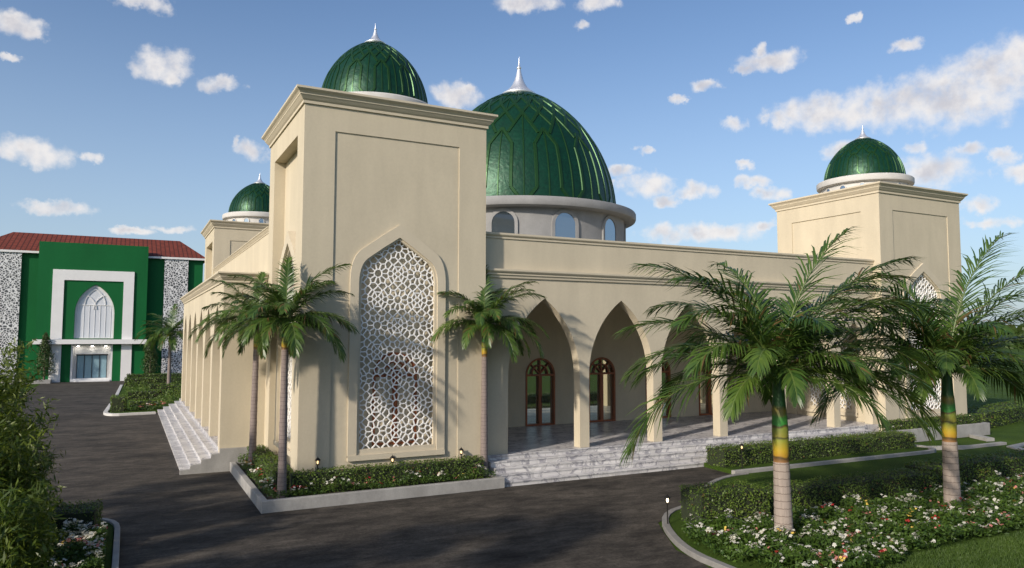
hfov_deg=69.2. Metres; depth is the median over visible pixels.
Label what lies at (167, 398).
round shrub
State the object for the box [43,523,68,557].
round shrub
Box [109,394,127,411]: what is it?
hedge
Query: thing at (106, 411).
garden kerb
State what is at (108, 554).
lawn
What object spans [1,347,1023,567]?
ground
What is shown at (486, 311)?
palm tree
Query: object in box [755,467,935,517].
hedge
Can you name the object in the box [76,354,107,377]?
glass door
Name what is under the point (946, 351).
palm tree
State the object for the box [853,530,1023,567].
grass
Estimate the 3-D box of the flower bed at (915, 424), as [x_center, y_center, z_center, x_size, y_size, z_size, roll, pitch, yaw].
[18.486,6.109,32.636,6.933,0.486,0.366,2,-4,-27]
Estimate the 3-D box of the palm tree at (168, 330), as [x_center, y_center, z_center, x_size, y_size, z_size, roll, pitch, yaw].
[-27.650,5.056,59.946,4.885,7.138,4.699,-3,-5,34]
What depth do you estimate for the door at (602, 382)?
32.65 m
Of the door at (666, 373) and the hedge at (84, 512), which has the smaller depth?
the hedge at (84, 512)
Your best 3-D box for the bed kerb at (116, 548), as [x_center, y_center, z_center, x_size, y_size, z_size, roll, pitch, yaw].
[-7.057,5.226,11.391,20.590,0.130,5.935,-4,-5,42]
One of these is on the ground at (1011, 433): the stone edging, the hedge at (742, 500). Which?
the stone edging
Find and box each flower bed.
[47,518,107,567]
[130,401,165,410]
[237,453,495,497]
[682,470,1023,567]
[878,417,981,430]
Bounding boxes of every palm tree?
[135,303,183,383]
[188,272,293,470]
[200,256,358,498]
[430,264,549,475]
[613,225,959,545]
[801,230,1023,510]
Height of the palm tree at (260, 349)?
6.471 m
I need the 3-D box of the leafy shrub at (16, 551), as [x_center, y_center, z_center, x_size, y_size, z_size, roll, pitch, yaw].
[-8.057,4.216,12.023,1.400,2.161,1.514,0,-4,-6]
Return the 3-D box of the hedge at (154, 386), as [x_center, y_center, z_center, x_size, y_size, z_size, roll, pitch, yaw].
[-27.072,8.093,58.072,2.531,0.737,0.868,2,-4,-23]
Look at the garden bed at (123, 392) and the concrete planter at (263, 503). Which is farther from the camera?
the garden bed at (123, 392)
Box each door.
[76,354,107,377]
[525,358,554,425]
[589,357,615,421]
[646,359,670,417]
[698,359,712,415]
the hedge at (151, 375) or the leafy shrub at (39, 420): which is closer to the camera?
the leafy shrub at (39, 420)
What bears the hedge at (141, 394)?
on the garden bed at (123, 392)
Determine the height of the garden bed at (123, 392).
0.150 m
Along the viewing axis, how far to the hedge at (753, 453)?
26.64 m
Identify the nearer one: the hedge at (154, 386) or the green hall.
the hedge at (154, 386)
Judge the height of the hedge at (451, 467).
0.735 m
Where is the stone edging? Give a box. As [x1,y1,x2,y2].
[930,434,1023,449]
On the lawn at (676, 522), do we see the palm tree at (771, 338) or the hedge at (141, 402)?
the palm tree at (771, 338)
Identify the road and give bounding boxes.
[2,381,730,567]
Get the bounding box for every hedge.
[43,499,103,533]
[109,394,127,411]
[124,376,181,386]
[126,372,181,377]
[127,389,163,399]
[128,399,154,406]
[148,382,180,390]
[159,384,180,394]
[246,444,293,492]
[288,454,484,495]
[679,479,770,528]
[706,429,916,466]
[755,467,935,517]
[886,413,982,430]
[902,448,1023,491]
[967,400,1023,427]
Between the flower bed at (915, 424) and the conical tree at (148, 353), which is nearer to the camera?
the flower bed at (915, 424)
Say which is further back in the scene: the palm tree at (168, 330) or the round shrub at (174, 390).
the palm tree at (168, 330)
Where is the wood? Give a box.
[977,323,1023,348]
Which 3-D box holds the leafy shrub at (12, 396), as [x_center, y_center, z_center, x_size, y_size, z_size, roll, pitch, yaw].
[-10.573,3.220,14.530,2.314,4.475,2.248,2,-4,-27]
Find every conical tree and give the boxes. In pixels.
[31,332,55,379]
[140,335,160,372]
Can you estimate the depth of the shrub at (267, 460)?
21.71 m
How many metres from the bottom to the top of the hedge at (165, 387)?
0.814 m
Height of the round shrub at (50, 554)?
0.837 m
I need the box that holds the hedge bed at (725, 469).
[704,447,927,473]
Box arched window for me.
[74,285,113,337]
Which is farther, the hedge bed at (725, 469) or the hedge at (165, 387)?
the hedge at (165, 387)
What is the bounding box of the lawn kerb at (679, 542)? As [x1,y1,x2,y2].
[662,472,748,567]
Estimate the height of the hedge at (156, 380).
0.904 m
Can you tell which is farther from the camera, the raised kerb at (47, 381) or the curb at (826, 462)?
the raised kerb at (47, 381)
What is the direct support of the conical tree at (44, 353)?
on the raised kerb at (47, 381)
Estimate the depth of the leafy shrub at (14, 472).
13.47 m
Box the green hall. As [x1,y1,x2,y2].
[0,232,204,382]
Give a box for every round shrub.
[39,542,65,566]
[42,493,68,507]
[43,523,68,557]
[125,380,137,392]
[137,381,148,389]
[152,394,178,404]
[159,386,180,400]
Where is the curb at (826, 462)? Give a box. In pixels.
[731,445,935,473]
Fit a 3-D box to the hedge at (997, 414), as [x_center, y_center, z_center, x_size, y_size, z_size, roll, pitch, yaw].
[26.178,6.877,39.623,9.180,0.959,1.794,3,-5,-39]
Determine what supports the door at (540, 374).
in the mosque
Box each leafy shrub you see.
[0,338,42,493]
[0,405,64,544]
[0,477,66,567]
[16,397,65,506]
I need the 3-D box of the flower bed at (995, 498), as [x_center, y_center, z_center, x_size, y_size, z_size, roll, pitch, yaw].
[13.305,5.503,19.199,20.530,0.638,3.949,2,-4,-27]
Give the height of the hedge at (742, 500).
0.943 m
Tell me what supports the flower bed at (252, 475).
on the concrete planter at (263, 503)
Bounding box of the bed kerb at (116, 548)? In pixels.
[98,518,119,567]
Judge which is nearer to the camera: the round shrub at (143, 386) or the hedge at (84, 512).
the hedge at (84, 512)
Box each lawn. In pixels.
[39,522,113,567]
[669,444,1023,567]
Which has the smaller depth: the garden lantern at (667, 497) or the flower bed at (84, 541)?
the flower bed at (84, 541)
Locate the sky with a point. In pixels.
(135, 119)
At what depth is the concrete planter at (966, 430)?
33.03 m
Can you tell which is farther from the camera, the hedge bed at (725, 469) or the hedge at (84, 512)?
the hedge bed at (725, 469)
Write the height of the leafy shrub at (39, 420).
3.106 m
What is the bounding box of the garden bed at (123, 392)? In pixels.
[110,385,180,412]
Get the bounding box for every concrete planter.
[230,462,504,513]
[878,422,989,441]
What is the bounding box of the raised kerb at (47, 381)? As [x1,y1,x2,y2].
[1,379,51,384]
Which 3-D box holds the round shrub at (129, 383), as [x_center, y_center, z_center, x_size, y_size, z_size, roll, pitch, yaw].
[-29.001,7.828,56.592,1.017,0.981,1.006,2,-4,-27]
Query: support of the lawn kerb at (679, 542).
on the ground at (1011, 433)
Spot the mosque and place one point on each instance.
(397, 191)
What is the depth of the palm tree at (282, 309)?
19.51 m
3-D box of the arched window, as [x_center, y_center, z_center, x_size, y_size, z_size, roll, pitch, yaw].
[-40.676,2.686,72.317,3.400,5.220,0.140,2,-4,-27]
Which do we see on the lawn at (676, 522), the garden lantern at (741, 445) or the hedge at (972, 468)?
the hedge at (972, 468)
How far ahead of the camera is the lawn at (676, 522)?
17.95 m
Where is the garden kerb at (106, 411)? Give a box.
[103,385,155,415]
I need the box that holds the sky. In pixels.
[0,0,1023,327]
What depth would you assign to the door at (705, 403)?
35.34 m
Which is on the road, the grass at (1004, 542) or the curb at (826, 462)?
the curb at (826, 462)
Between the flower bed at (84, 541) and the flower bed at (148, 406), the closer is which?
the flower bed at (84, 541)
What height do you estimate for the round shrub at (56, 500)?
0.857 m
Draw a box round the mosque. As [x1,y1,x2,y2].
[157,23,967,486]
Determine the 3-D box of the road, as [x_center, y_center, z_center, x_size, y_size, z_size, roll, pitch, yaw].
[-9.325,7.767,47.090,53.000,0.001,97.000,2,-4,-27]
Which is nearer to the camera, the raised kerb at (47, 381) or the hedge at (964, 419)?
the hedge at (964, 419)
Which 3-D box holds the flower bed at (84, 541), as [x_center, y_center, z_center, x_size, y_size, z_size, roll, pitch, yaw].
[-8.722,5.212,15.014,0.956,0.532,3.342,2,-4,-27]
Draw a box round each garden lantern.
[664,494,670,523]
[739,443,743,467]
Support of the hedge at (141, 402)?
on the garden bed at (123, 392)
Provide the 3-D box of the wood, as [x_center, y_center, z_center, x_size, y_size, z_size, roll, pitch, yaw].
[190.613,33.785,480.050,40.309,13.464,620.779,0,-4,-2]

